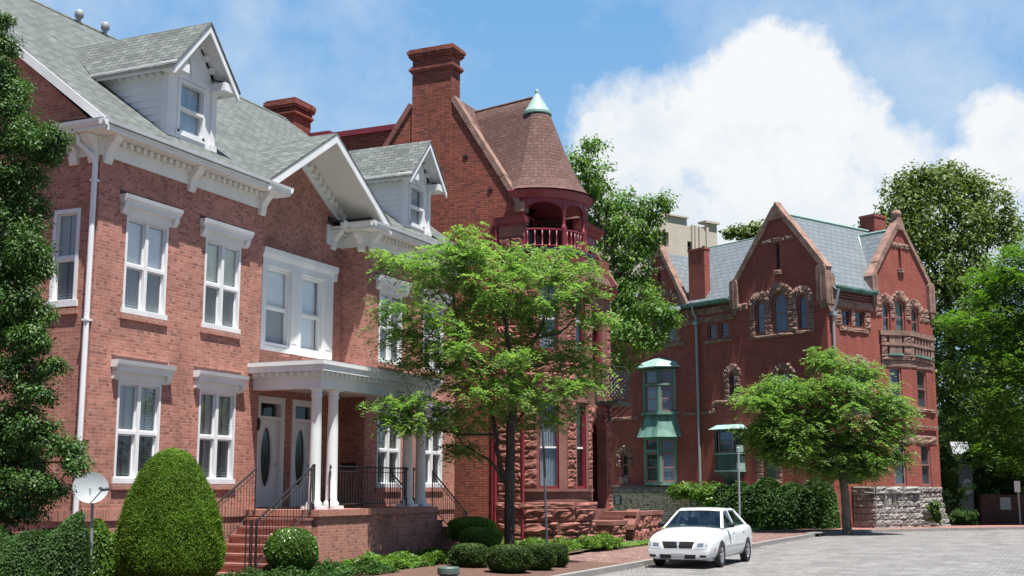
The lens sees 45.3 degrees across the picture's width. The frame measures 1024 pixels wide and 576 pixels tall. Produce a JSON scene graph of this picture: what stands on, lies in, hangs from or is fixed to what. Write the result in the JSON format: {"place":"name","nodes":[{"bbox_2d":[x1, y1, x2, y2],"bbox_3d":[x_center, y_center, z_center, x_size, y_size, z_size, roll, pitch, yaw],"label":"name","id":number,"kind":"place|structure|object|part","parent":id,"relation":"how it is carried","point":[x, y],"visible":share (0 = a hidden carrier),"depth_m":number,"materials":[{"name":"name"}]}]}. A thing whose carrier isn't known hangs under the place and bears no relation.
{"place":"outdoors","nodes":[
{"label":"outdoors","id":0,"kind":"place"},
{"bbox_2d":[217,560,621,575],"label":"mulch bed","id":1,"kind":"object","parent":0,"point":[571,566],"visible":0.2,"depth_m":25.77,"materials":[{"name":"brown soil"}]},
{"bbox_2d":[0,509,93,575],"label":"broadleaf hedge","id":2,"kind":"object","parent":1,"relation":"on","point":[64,548],"visible":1,"depth_m":16.39,"materials":[{"name":"green plant"}]},
{"bbox_2d":[0,10,98,532],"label":"evergreen tree","id":3,"kind":"object","parent":1,"relation":"on","point":[24,435],"visible":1,"depth_m":17.55,"materials":[{"name":"green plant"}]},
{"bbox_2d":[72,472,110,565],"bbox_3d":[-6.769,3.959,19.810,0.632,1.962,0.389,-2,-9,13],"label":"satellite dish","id":4,"kind":"object","parent":1,"relation":"on","point":[91,488],"visible":0.94,"depth_m":19.94,"materials":[{"name":"metal"}]},
{"bbox_2d":[88,517,117,575],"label":"leafy hedge","id":5,"kind":"object","parent":1,"relation":"on","point":[104,540],"visible":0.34,"depth_m":20.73,"materials":[{"name":"green plant"}]},
{"bbox_2d":[111,446,227,575],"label":"clipped yew","id":6,"kind":"object","parent":1,"relation":"on","point":[169,520],"visible":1,"depth_m":19.98,"materials":[{"name":"green plant"}]},
{"bbox_2d":[0,0,474,574],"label":"brick townhouse","id":7,"kind":"structure","parent":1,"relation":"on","point":[214,234],"depth_m":26.34,"materials":[{"name":"red brick"}]},
{"bbox_2d":[46,208,81,307],"bbox_3d":[-8.400,-0.547,23.353,0.750,1.885,0.380,-4,-10,24],"label":"window","id":8,"kind":"structure","parent":7,"relation":"in","point":[66,232],"depth_m":23.30,"materials":[{"name":"white paint"}]},
{"bbox_2d":[111,355,176,482],"bbox_3d":[-7.283,2.571,23.722,0.530,2.390,1.660,-4,-10,24],"label":"window","id":9,"kind":"structure","parent":7,"relation":"in","point":[135,377],"depth_m":23.69,"materials":[{"name":"white paint"}]},
{"bbox_2d":[120,190,183,319],"bbox_3d":[-7.283,-0.602,24.239,0.530,2.360,1.660,-4,-10,24],"label":"window","id":10,"kind":"structure","parent":7,"relation":"in","point":[145,246],"depth_m":24.23,"materials":[{"name":"white paint"}]},
{"bbox_2d":[193,366,249,483],"bbox_3d":[-6.291,2.923,25.879,0.530,2.390,1.660,-4,-10,24],"label":"window","id":11,"kind":"structure","parent":7,"relation":"in","point":[215,385],"depth_m":25.91,"materials":[{"name":"white paint"}]},
{"bbox_2d":[200,215,254,333],"bbox_3d":[-6.291,-0.251,26.397,0.530,2.360,1.660,-4,-10,24],"label":"window","id":12,"kind":"structure","parent":7,"relation":"in","point":[222,270],"depth_m":26.39,"materials":[{"name":"white paint"}]},
{"bbox_2d":[256,395,284,507],"bbox_3d":[-5.842,3.850,28.804,0.420,2.570,1.060,-4,-10,24],"label":"front door","id":13,"kind":"structure","parent":7,"relation":"in","point":[270,436],"depth_m":28.93,"materials":[{"name":"white paint"}]},
{"bbox_2d":[265,266,289,349],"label":"window","id":14,"kind":"structure","parent":7,"relation":"in","point":[278,280],"depth_m":29.61,"materials":[{"name":"grey glass"}]},
{"bbox_2d":[289,399,311,506],"bbox_3d":[-5.264,4.055,30.062,0.420,2.570,1.060,-4,-10,24],"label":"front door","id":15,"kind":"structure","parent":7,"relation":"in","point":[300,428],"depth_m":30.06,"materials":[{"name":"white paint"}]},
{"bbox_2d":[301,275,321,354],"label":"window","id":16,"kind":"structure","parent":7,"relation":"in","point":[308,319],"depth_m":30.96,"materials":[{"name":"grey glass"}]},
{"bbox_2d":[374,404,403,486],"bbox_3d":[-3.317,4.052,32.339,0.530,2.380,1.660,-4,-10,24],"label":"window","id":17,"kind":"structure","parent":7,"relation":"in","point":[388,455],"depth_m":32.30,"materials":[{"name":"white paint"}]},
{"bbox_2d":[375,272,411,365],"bbox_3d":[-3.317,0.864,32.858,0.530,2.360,1.660,-4,-10,24],"label":"window","id":18,"kind":"structure","parent":7,"relation":"in","point":[387,290],"depth_m":32.77,"materials":[{"name":"white paint"}]},
{"bbox_2d":[420,288,451,372],"bbox_3d":[-2.313,1.220,35.042,0.530,2.360,1.640,-4,-10,24],"label":"window","id":19,"kind":"structure","parent":7,"relation":"in","point":[440,300],"depth_m":35.08,"materials":[{"name":"white paint"}]},
{"bbox_2d":[425,402,451,486],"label":"window","id":20,"kind":"structure","parent":7,"relation":"in","point":[432,457],"depth_m":34.58,"materials":[{"name":"white paint"}]},
{"bbox_2d":[262,527,319,574],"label":"round boxwood","id":21,"kind":"object","parent":1,"relation":"on","point":[297,547],"visible":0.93,"depth_m":23.54,"materials":[{"name":"green plant"}]},
{"bbox_2d":[215,557,401,575],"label":"ground cover","id":22,"kind":"object","parent":1,"relation":"on","point":[330,568],"visible":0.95,"depth_m":23.38,"materials":[{"name":"green plant"}]},
{"bbox_2d":[338,542,459,568],"bbox_3d":[-1.885,6.162,28.187,1.626,0.448,6.468,-4,-10,24],"label":"ground cover","id":23,"kind":"object","parent":1,"relation":"on","point":[405,558],"visible":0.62,"depth_m":26.66,"materials":[{"name":"green plant"}]},
{"bbox_2d":[447,516,497,541],"bbox_3d":[-1.040,6.069,30.818,1.338,0.664,1.301,-4,-10,24],"label":"ball boxwood","id":24,"kind":"object","parent":23,"relation":"on","point":[456,526],"visible":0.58,"depth_m":30.46,"materials":[{"name":"green plant"}]},
{"bbox_2d":[458,527,503,547],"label":"ball boxwood","id":25,"kind":"object","parent":23,"relation":"on","point":[488,537],"visible":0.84,"depth_m":29.36,"materials":[{"name":"green plant"}]},
{"bbox_2d":[437,566,459,575],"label":"utility pedestal","id":26,"kind":"object","parent":1,"relation":"on","point":[448,570],"visible":1,"depth_m":21.91,"materials":[{"name":"green plastic"}]},
{"bbox_2d":[448,543,488,567],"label":"ball boxwood","id":27,"kind":"object","parent":1,"relation":"on","point":[467,555],"visible":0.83,"depth_m":26.57,"materials":[{"name":"green plant"}]},
{"bbox_2d":[352,221,626,543],"bbox_3d":[-0.535,2.391,28.755,5.992,7.907,5.125,-4,-10,24],"label":"honey locust","id":28,"kind":"object","parent":1,"relation":"on","point":[497,305],"visible":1,"depth_m":28.79,"materials":[{"name":"green plant"}]},
{"bbox_2d":[485,543,534,572],"bbox_3d":[-0.049,5.677,25.710,1.043,0.636,1.050,-4,-10,24],"label":"ball boxwood","id":29,"kind":"object","parent":1,"relation":"on","point":[509,558],"visible":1,"depth_m":25.38,"materials":[{"name":"green plant"}]},
{"bbox_2d":[525,542,556,570],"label":"ball boxwood","id":30,"kind":"object","parent":1,"relation":"on","point":[545,556],"visible":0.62,"depth_m":26.33,"materials":[{"name":"green plant"}]},
{"bbox_2d":[546,542,569,566],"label":"ball boxwood","id":31,"kind":"object","parent":1,"relation":"on","point":[562,554],"visible":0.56,"depth_m":27.37,"materials":[{"name":"green plant"}]},
{"bbox_2d":[36,0,1023,425],"label":"sky","id":32,"kind":"structure","parent":0,"point":[737,109],"materials":[{"name":"blue"}]},
{"bbox_2d":[577,526,665,549],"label":"lawn","id":33,"kind":"structure","parent":0,"point":[663,527],"depth_m":34.98,"materials":[{"name":"plant"}]},
{"bbox_2d":[263,43,663,543],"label":"turreted house","id":34,"kind":"structure","parent":33,"relation":"on","point":[509,175],"depth_m":37.80,"materials":[{"name":"red brick"}]},
{"bbox_2d":[526,216,534,246],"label":"balcony window","id":35,"kind":"structure","parent":34,"relation":"in","point":[530,234],"depth_m":39.11,"materials":[{"name":"glass"}]},
{"bbox_2d":[535,220,542,246],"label":"balcony window","id":36,"kind":"structure","parent":34,"relation":"in","point":[538,238],"depth_m":39.62,"materials":[{"name":"glass"}]},
{"bbox_2d":[538,281,557,350],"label":"window","id":37,"kind":"structure","parent":34,"relation":"in","point":[555,325],"depth_m":36.56,"materials":[{"name":"grey glass"}]},
{"bbox_2d":[539,401,558,488],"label":"window","id":38,"kind":"structure","parent":34,"relation":"in","point":[551,444],"depth_m":35.91,"materials":[{"name":"grey glass"}]},
{"bbox_2d":[578,411,579,485],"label":"window","id":39,"kind":"structure","parent":34,"relation":"in","point":[578,411],"depth_m":37.14,"materials":[{"name":"grey glass"}]},
{"bbox_2d":[576,287,584,351],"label":"window","id":40,"kind":"structure","parent":34,"relation":"in","point":[581,337],"depth_m":37.14,"materials":[{"name":"red paint"}]},
{"bbox_2d":[577,402,586,488],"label":"window","id":41,"kind":"structure","parent":34,"relation":"in","point":[582,474],"depth_m":36.56,"materials":[{"name":"red paint"}]},
{"bbox_2d":[592,307,599,378],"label":"window","id":42,"kind":"structure","parent":34,"relation":"in","point":[595,335],"depth_m":43.04,"materials":[{"name":"red paint"}]},
{"bbox_2d":[567,532,624,549],"bbox_3d":[2.435,7.345,35.634,1.166,0.526,2.341,-4,-10,24],"label":"ground cover","id":43,"kind":"object","parent":33,"relation":"on","point":[602,540],"visible":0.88,"depth_m":35.16,"materials":[{"name":"green plant"}]},
{"bbox_2d":[565,133,685,379],"bbox_3d":[4.371,1.678,50.672,4.606,16.443,5.289,5,-11,-30],"label":"leafy tree","id":44,"kind":"object","parent":33,"relation":"on","point":[596,187],"visible":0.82,"depth_m":50.68,"materials":[{"name":"green plant"}]},
{"bbox_2d":[550,533,805,575],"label":"brick footway","id":45,"kind":"structure","parent":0,"point":[631,553],"depth_m":33.81,"materials":[{"name":"red brick"}]},
{"bbox_2d":[541,421,547,542],"bbox_3d":[0.779,4.879,29.259,0.175,3.388,0.259,-4,-10,24],"label":"sign post","id":46,"kind":"object","parent":45,"relation":"on","point":[544,481],"visible":0.84,"depth_m":29.28,"materials":[{"name":"metal"}]},
{"bbox_2d":[613,539,649,547],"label":"ground cover","id":47,"kind":"object","parent":45,"relation":"on","point":[636,543],"visible":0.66,"depth_m":37.77,"materials":[{"name":"green plant"}]},
{"bbox_2d":[737,447,740,516],"bbox_3d":[7.487,6.823,40.429,0.089,3.144,0.067,0,-9,2],"label":"sign post","id":48,"kind":"object","parent":45,"relation":"on","point":[738,467],"visible":0.86,"depth_m":40.47,"materials":[{"name":"metal"}]},
{"bbox_2d":[583,524,955,550],"bbox_3d":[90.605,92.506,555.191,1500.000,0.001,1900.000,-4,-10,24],"label":"ground","id":49,"kind":"structure","parent":0,"point":[752,531],"depth_m":56.00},
{"bbox_2d":[596,213,719,302],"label":"cream office building","id":50,"kind":"structure","parent":49,"relation":"on","point":[682,237],"depth_m":135.67,"materials":[{"name":"concrete"}]},
{"bbox_2d":[612,488,821,529],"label":"garden wall","id":51,"kind":"structure","parent":49,"relation":"on","point":[644,499],"depth_m":63.01,"materials":[{"name":"grey stone"}]},
{"bbox_2d":[614,496,620,504],"bbox_3d":[5.590,11.226,64.879,0.045,0.480,0.520,7,-12,-38],"label":"wall plaque","id":52,"kind":"object","parent":51,"relation":"attached to","point":[617,500],"depth_m":64.86,"materials":[{"name":"ceramic"}]},
{"bbox_2d":[666,480,718,510],"bbox_3d":[9.437,10.640,59.474,1.651,2.652,5.477,7,-12,-38],"label":"climbing vine","id":53,"kind":"object","parent":51,"relation":"attached to","point":[703,495],"visible":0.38,"depth_m":59.79,"materials":[{"name":"green plant"}]},
{"bbox_2d":[690,497,697,505],"bbox_3d":[8.991,10.531,60.613,0.045,0.480,0.520,7,-12,-38],"label":"wall plaque","id":54,"kind":"object","parent":51,"relation":"attached to","point":[692,503],"depth_m":60.64,"materials":[{"name":"ceramic"}]},
{"bbox_2d":[718,219,763,240],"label":"magnolia tree","id":55,"kind":"object","parent":49,"relation":"on","point":[741,232],"visible":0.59,"depth_m":85.34,"materials":[{"name":"green plant"}]},
{"bbox_2d":[711,476,841,529],"bbox_3d":[12.018,9.865,56.175,5.907,2.523,2.479,-7,-12,38],"label":"dark hedge","id":56,"kind":"object","parent":49,"relation":"on","point":[769,503],"visible":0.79,"depth_m":55.06,"materials":[{"name":"green plant"}]},
{"bbox_2d":[610,202,950,527],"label":"gabled mansion","id":57,"kind":"structure","parent":49,"relation":"on","point":[781,291],"depth_m":60.30,"materials":[{"name":"red brick"}]},
{"bbox_2d":[622,453,627,476],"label":"window","id":58,"kind":"structure","parent":57,"relation":"in","point":[625,458],"depth_m":66.26,"materials":[{"name":"black glass"}]},
{"bbox_2d":[667,323,673,341],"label":"window","id":59,"kind":"structure","parent":57,"relation":"in","point":[672,334],"depth_m":64.50,"materials":[{"name":"blue glass"}]},
{"bbox_2d":[708,323,715,339],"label":"window","id":60,"kind":"structure","parent":57,"relation":"in","point":[712,327],"depth_m":62.26,"materials":[{"name":"blue glass"}]},
{"bbox_2d":[720,322,728,337],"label":"window","id":61,"kind":"structure","parent":57,"relation":"in","point":[724,331],"depth_m":61.62,"materials":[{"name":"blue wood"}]},
{"bbox_2d":[731,373,734,397],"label":"window","id":62,"kind":"structure","parent":57,"relation":"in","point":[732,375],"depth_m":60.80,"materials":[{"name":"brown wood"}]},
{"bbox_2d":[756,301,763,333],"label":"window","id":63,"kind":"structure","parent":57,"relation":"in","point":[759,307],"depth_m":59.86,"materials":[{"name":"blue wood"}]},
{"bbox_2d":[764,459,775,478],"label":"window","id":64,"kind":"structure","parent":57,"relation":"in","point":[772,471],"depth_m":58.49,"materials":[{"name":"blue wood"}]},
{"bbox_2d":[776,242,779,268],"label":"slit window","id":65,"kind":"structure","parent":57,"relation":"in","point":[778,253],"depth_m":59.32,"materials":[{"name":"black glass"}]},
{"bbox_2d":[773,293,787,332],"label":"window","id":66,"kind":"structure","parent":57,"relation":"in","point":[779,301],"depth_m":58.95,"materials":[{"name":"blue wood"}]},
{"bbox_2d":[778,371,788,407],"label":"window","id":67,"kind":"structure","parent":57,"relation":"in","point":[783,373],"depth_m":58.34,"materials":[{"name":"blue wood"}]},
{"bbox_2d":[798,295,806,329],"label":"window","id":68,"kind":"structure","parent":57,"relation":"in","point":[802,303],"depth_m":57.86,"materials":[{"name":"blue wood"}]},
{"bbox_2d":[842,309,849,326],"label":"window","id":69,"kind":"structure","parent":57,"relation":"in","point":[845,313],"depth_m":57.66,"materials":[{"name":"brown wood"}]},
{"bbox_2d":[847,446,864,485],"bbox_3d":[15.713,8.010,56.586,1.500,2.200,0.120,7,-12,-38],"label":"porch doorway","id":70,"kind":"structure","parent":57,"relation":"in","point":[852,484],"depth_m":56.58,"materials":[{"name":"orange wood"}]},
{"bbox_2d":[855,311,862,328],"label":"window","id":71,"kind":"structure","parent":57,"relation":"in","point":[858,315],"depth_m":58.30,"materials":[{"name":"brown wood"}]},
{"bbox_2d":[850,363,870,416],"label":"arched landing window","id":72,"kind":"structure","parent":57,"relation":"in","point":[865,414],"depth_m":57.63,"materials":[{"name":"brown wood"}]},
{"bbox_2d":[882,302,888,329],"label":"window","id":73,"kind":"structure","parent":57,"relation":"in","point":[885,308],"depth_m":59.64,"materials":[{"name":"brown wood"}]},
{"bbox_2d":[889,367,901,405],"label":"bay window","id":74,"kind":"structure","parent":57,"relation":"in","point":[896,370],"depth_m":58.92,"materials":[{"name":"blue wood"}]},
{"bbox_2d":[895,300,903,330],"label":"window","id":75,"kind":"structure","parent":57,"relation":"in","point":[898,306],"depth_m":60.39,"materials":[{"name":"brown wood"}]},
{"bbox_2d":[893,444,905,484],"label":"bay window","id":76,"kind":"structure","parent":57,"relation":"in","point":[902,480],"depth_m":58.20,"materials":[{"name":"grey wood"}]},
{"bbox_2d":[911,308,917,331],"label":"window","id":77,"kind":"structure","parent":57,"relation":"in","point":[913,312],"depth_m":61.10,"materials":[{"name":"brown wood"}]},
{"bbox_2d":[917,369,926,408],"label":"bay window","id":78,"kind":"structure","parent":57,"relation":"in","point":[921,385],"depth_m":60.27,"materials":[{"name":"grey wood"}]},
{"bbox_2d":[921,444,930,484],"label":"bay window","id":79,"kind":"structure","parent":57,"relation":"in","point":[925,460],"depth_m":59.68,"materials":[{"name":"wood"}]},
{"bbox_2d":[852,157,1023,459],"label":"magnolia tree","id":80,"kind":"object","parent":49,"relation":"on","point":[966,210],"visible":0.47,"depth_m":77.61,"materials":[{"name":"green plant"}]},
{"bbox_2d":[942,496,958,523],"bbox_3d":[23.533,11.737,65.029,2.800,1.560,0.080,1,-9,-6],"label":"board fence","id":81,"kind":"object","parent":49,"relation":"on","point":[950,510],"visible":0.08,"depth_m":64.99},
{"bbox_2d":[939,444,977,508],"bbox_3d":[22.249,9.538,62.192,2.724,3.380,1.864,-4,-10,24],"label":"climbing shrub","id":82,"kind":"object","parent":49,"relation":"on","point":[953,492],"visible":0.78,"depth_m":61.86,"materials":[{"name":"green plant"}]},
{"bbox_2d":[949,442,968,455],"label":"metal canopy","id":83,"kind":"object","parent":49,"relation":"on","point":[956,449],"visible":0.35,"depth_m":67.13,"materials":[{"name":"metal"}]},
{"bbox_2d":[943,506,979,525],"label":"boxwood","id":84,"kind":"object","parent":49,"relation":"on","point":[960,516],"visible":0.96,"depth_m":60.20,"materials":[{"name":"green plant"}]},
{"bbox_2d":[932,232,1023,481],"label":"ash tree","id":85,"kind":"object","parent":49,"relation":"on","point":[1002,278],"visible":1,"depth_m":62.02,"materials":[{"name":"green plant"}]},
{"bbox_2d":[937,410,1023,494],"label":"distant trees","id":86,"kind":"object","parent":49,"relation":"on","point":[1020,493],"visible":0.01,"depth_m":102.53,"materials":[{"name":"green plant"}]},
{"bbox_2d":[973,485,995,522],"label":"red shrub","id":87,"kind":"object","parent":49,"relation":"on","point":[978,490],"visible":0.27,"depth_m":64.63,"materials":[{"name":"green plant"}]},
{"bbox_2d":[954,449,1023,494],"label":"understory tree","id":88,"kind":"object","parent":49,"relation":"on","point":[1003,485],"visible":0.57,"depth_m":65.02,"materials":[{"name":"green plant"}]},
{"bbox_2d":[976,495,1023,524],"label":"brick wall","id":89,"kind":"structure","parent":49,"relation":"on","point":[990,512],"depth_m":63.22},
{"bbox_2d":[999,497,1011,509],"bbox_3d":[25.475,11.134,63.347,0.680,0.630,0.059,2,-10,-14],"label":"memorial plaque","id":90,"kind":"object","parent":89,"relation":"attached to","point":[1005,503],"visible":1,"depth_m":63.33,"materials":[{"name":"metal"}]},
{"bbox_2d":[1014,481,1020,524],"bbox_3d":[25.607,10.904,62.064,0.300,2.250,0.080,0,-9,0],"label":"street sign","id":91,"kind":"object","parent":49,"relation":"on","point":[1017,486],"visible":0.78,"depth_m":62.13,"materials":[{"name":"grey metal"}]},
{"bbox_2d":[595,530,1023,575],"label":"cobbled road","id":92,"kind":"structure","parent":0,"point":[966,553],"depth_m":33.50,"materials":[{"name":"stone"}]},
{"bbox_2d":[648,507,751,566],"bbox_3d":[4.851,6.314,31.292,1.970,1.408,4.390,-4,-10,24],"label":"parked car","id":93,"kind":"object","parent":92,"relation":"on","point":[716,535],"visible":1,"depth_m":30.15,"materials":[{"name":"white paint"}]},
{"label":"side window","id":94,"kind":"part","parent":93,"relation":"part of","materials":[{"name":"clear glass"}]},
{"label":"side window","id":95,"kind":"part","parent":93,"relation":"part of","materials":[{"name":"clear glass"}]},
{"bbox_2d":[572,526,967,570],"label":"fallen leaves","id":96,"kind":"object","parent":92,"relation":"on","point":[759,547],"visible":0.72,"depth_m":43.16,"materials":[{"name":"brown plant"}]},
{"bbox_2d":[552,527,1023,575],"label":"kerb","id":97,"kind":"structure","parent":92,"relation":"on","point":[612,568],"depth_m":43.04,"materials":[{"name":"concrete"}]},
{"bbox_2d":[806,531,825,535],"bbox_3d":[12.184,9.866,49.199,0.560,0.140,1.600,-4,-10,24],"label":"storm drain","id":98,"kind":"object","parent":97,"relation":"in","point":[822,534],"visible":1,"depth_m":48.88,"materials":[{"name":"concrete"}]},
{"bbox_2d":[726,346,925,533],"bbox_3d":[13.021,6.230,50.615,8.392,7.724,5.072,-1,-9,6],"label":"honey locust","id":99,"kind":"object","parent":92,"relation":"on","point":[776,439],"visible":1,"depth_m":50.17,"materials":[{"name":"green plant"}]},
{"bbox_2d":[752,525,1023,533],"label":"red footway","id":100,"kind":"structure","parent":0,"point":[839,529],"depth_m":55.95,"materials":[{"name":"red brick"}]},
{"bbox_2d":[757,529,838,531],"bbox_3d":[12.392,10.206,51.584,5.284,0.001,2.928,7,-11,-36],"label":"mulch patch","id":101,"kind":"object","parent":100,"relation":"on","point":[804,530],"visible":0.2,"depth_m":51.82,"materials":[{"name":"brown wood"}]},
{"bbox_2d":[925,499,946,523],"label":"shrub","id":102,"kind":"object","parent":100,"relation":"on","point":[934,509],"visible":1,"depth_m":56.16,"materials":[{"name":"green plant"}]},
{"bbox_2d":[956,464,977,525],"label":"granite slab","id":103,"kind":"structure","parent":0,"point":[965,476],"depth_m":63.67,"materials":[{"name":"grey stone"}]},
{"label":"planting bed","id":104,"kind":"structure","parent":0,"visible":0},
{"bbox_2d":[502,535,583,551],"bbox_3d":[0.260,6.910,32.803,2.169,0.485,4.142,-4,-10,24],"label":"ground cover","id":105,"kind":"object","parent":104,"relation":"on","point":[572,545],"visible":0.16,"depth_m":33.91,"materials":[{"name":"green plant"}]}
]}

